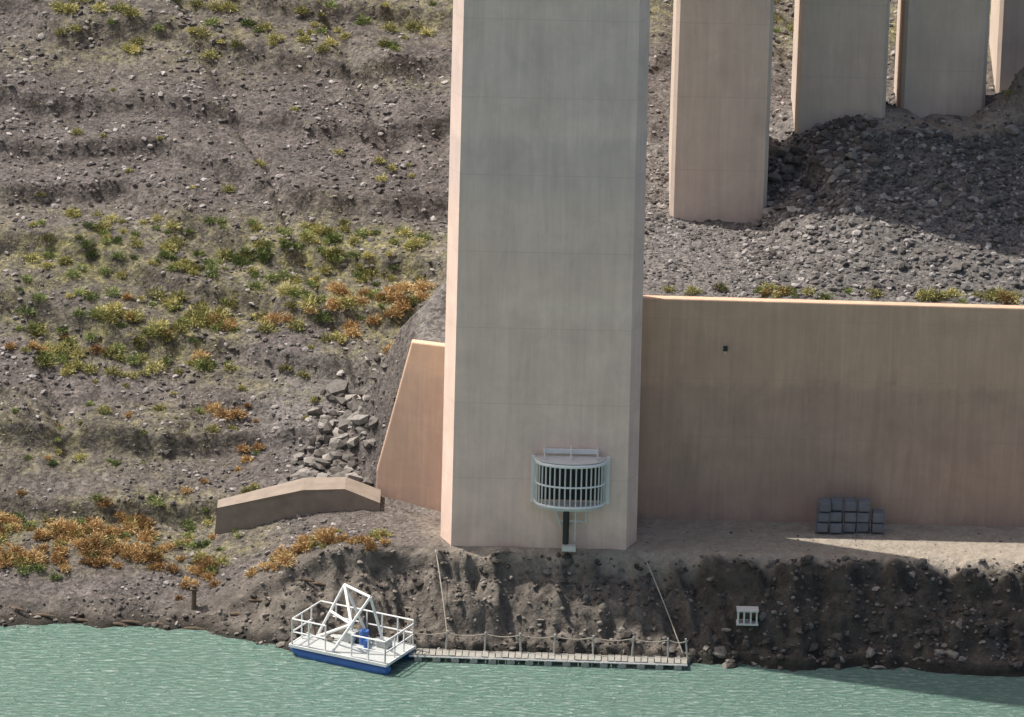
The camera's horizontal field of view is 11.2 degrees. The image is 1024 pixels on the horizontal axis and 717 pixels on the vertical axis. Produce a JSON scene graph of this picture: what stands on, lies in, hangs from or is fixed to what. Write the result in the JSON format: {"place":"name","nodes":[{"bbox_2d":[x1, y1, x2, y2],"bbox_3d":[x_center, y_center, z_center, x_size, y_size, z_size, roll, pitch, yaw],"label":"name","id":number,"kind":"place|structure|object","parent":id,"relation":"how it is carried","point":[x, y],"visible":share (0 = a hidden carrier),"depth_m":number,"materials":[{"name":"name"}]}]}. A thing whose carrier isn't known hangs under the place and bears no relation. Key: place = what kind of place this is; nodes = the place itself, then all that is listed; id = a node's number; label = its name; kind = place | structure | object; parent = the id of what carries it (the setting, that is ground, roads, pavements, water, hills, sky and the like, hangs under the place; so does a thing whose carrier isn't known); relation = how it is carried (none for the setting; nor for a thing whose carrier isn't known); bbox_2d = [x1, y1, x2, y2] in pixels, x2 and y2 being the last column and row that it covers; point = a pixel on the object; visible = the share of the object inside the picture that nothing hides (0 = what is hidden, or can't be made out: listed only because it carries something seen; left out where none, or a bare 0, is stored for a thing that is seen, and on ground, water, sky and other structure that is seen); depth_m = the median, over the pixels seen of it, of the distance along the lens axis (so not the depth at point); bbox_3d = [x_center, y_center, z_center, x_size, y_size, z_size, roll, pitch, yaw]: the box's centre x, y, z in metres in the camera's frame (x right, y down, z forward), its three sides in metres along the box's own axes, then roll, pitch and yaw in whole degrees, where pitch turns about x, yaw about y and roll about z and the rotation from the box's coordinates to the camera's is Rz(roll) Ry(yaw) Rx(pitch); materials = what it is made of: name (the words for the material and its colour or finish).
{"place":"outdoors","nodes":[
{"label":"outdoors","id":0,"kind":"place"},
{"bbox_2d":[0,0,1023,676],"bbox_3d":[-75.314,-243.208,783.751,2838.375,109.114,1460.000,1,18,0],"label":"terrain","id":1,"kind":"structure","parent":0,"point":[98,440],"depth_m":166.31,"materials":[{"name":"soil"}]},
{"bbox_2d":[11,578,324,629],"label":"driftwood logs","id":2,"kind":"object","parent":1,"relation":"on","point":[158,623],"visible":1,"depth_m":159.66,"materials":[{"name":"brown wood"}]},
{"bbox_2d":[190,585,197,609],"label":"mooring post","id":3,"kind":"object","parent":1,"relation":"on","point":[193,589],"visible":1,"depth_m":159.90,"materials":[{"name":"brown wood"}]},
{"bbox_2d":[215,477,380,534],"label":"retaining wall","id":4,"kind":"structure","parent":1,"relation":"on","point":[293,498],"depth_m":162.56,"materials":[{"name":"beige concrete"}]},
{"bbox_2d":[278,357,386,484],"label":"riprap boulders","id":5,"kind":"object","parent":1,"relation":"on","point":[342,394],"visible":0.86,"depth_m":165.06,"materials":[{"name":"grey stone"}]},
{"bbox_2d":[376,339,444,511],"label":"wing wall","id":6,"kind":"structure","parent":1,"relation":"on","point":[409,468],"depth_m":161.87,"materials":[{"name":"concrete"}]},
{"bbox_2d":[435,549,446,631],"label":"mooring cable","id":7,"kind":"object","parent":1,"relation":"attached to","point":[441,591],"visible":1,"depth_m":158.47,"materials":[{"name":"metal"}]},
{"bbox_2d":[0,0,1007,576],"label":"grass tufts","id":8,"kind":"object","parent":1,"relation":"on","point":[244,280],"visible":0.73,"depth_m":171.49,"materials":[{"name":"green plant"}]},
{"bbox_2d":[0,274,1019,600],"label":"golden shrubs","id":9,"kind":"object","parent":1,"relation":"on","point":[134,550],"visible":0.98,"depth_m":162.90,"materials":[{"name":"orange plant"}]},
{"bbox_2d":[3,0,1017,580],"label":"green shrubs","id":10,"kind":"object","parent":1,"relation":"on","point":[261,254],"visible":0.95,"depth_m":171.04,"materials":[{"name":"green plant"}]},
{"bbox_2d":[0,0,1021,567],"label":"olive shrubs","id":11,"kind":"object","parent":1,"relation":"on","point":[112,312],"visible":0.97,"depth_m":170.64,"materials":[{"name":"green plant"}]},
{"bbox_2d":[0,0,1023,617],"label":"scree rocks","id":12,"kind":"object","parent":1,"relation":"on","point":[746,236],"visible":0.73,"depth_m":166.49,"materials":[{"name":"grey stone"}]},
{"bbox_2d":[0,545,1023,670],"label":"bank rocks","id":13,"kind":"object","parent":1,"relation":"on","point":[722,651],"visible":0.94,"depth_m":158.50,"materials":[{"name":"stone"}]},
{"bbox_2d":[440,0,649,549],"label":"bridge pier","id":14,"kind":"structure","parent":1,"relation":"on","point":[546,213],"depth_m":156.83,"materials":[{"name":"concrete"}]},
{"bbox_2d":[530,445,609,552],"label":"intake cage","id":15,"kind":"object","parent":14,"relation":"attached to","point":[571,477],"visible":1,"depth_m":158.54,"materials":[{"name":"metal"}]},
{"bbox_2d":[642,552,682,652],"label":"mooring cable","id":16,"kind":"object","parent":1,"relation":"attached to","point":[663,602],"visible":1,"depth_m":158.25,"materials":[{"name":"metal"}]},
{"bbox_2d":[669,0,773,222],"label":"bridge pier","id":17,"kind":"structure","parent":1,"relation":"on","point":[721,73],"depth_m":165.14,"materials":[{"name":"beige concrete"}]},
{"bbox_2d":[736,606,758,625],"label":"gauge frame","id":18,"kind":"object","parent":1,"relation":"on","point":[749,621],"visible":1,"depth_m":157.82,"materials":[{"name":"metal"}]},
{"bbox_2d":[637,295,1023,526],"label":"wall","id":19,"kind":"structure","parent":1,"relation":"on","point":[795,410],"depth_m":160.92,"materials":[{"name":"concrete"}]},
{"bbox_2d":[791,0,889,134],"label":"bridge pier","id":20,"kind":"structure","parent":1,"relation":"on","point":[840,58],"depth_m":167.51,"materials":[{"name":"beige concrete"}]},
{"bbox_2d":[815,497,885,535],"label":"concrete block stack","id":21,"kind":"object","parent":1,"relation":"on","point":[829,509],"visible":1,"depth_m":161.01,"materials":[{"name":"grey concrete"}]},
{"bbox_2d":[746,90,1019,293],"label":"embankment boulders","id":22,"kind":"object","parent":1,"relation":"on","point":[828,158],"visible":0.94,"depth_m":166.11,"materials":[{"name":"grey stone"}]},
{"bbox_2d":[894,0,989,117],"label":"bridge pier","id":23,"kind":"structure","parent":1,"relation":"on","point":[941,53],"depth_m":168.59,"materials":[{"name":"beige concrete"}]},
{"bbox_2d":[989,0,1023,92],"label":"bridge pier","id":24,"kind":"structure","parent":1,"relation":"on","point":[1006,40],"depth_m":172.21,"materials":[{"name":"beige concrete"}]},
{"bbox_2d":[0,623,1023,716],"bbox_3d":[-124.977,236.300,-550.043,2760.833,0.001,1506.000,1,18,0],"label":"lake water","id":25,"kind":"structure","parent":0,"point":[65,670],"depth_m":155.62,"materials":[{"name":"teal liquid"}]},
{"bbox_2d":[289,583,415,674],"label":"work boat","id":26,"kind":"object","parent":25,"relation":"on","point":[381,654],"visible":1,"depth_m":157.26,"materials":[{"name":"blue paint"}]},
{"bbox_2d":[409,629,687,670],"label":"floating walkway","id":27,"kind":"structure","parent":25,"relation":"on","point":[547,659],"depth_m":157.41,"materials":[{"name":"grey wood"}]}
]}

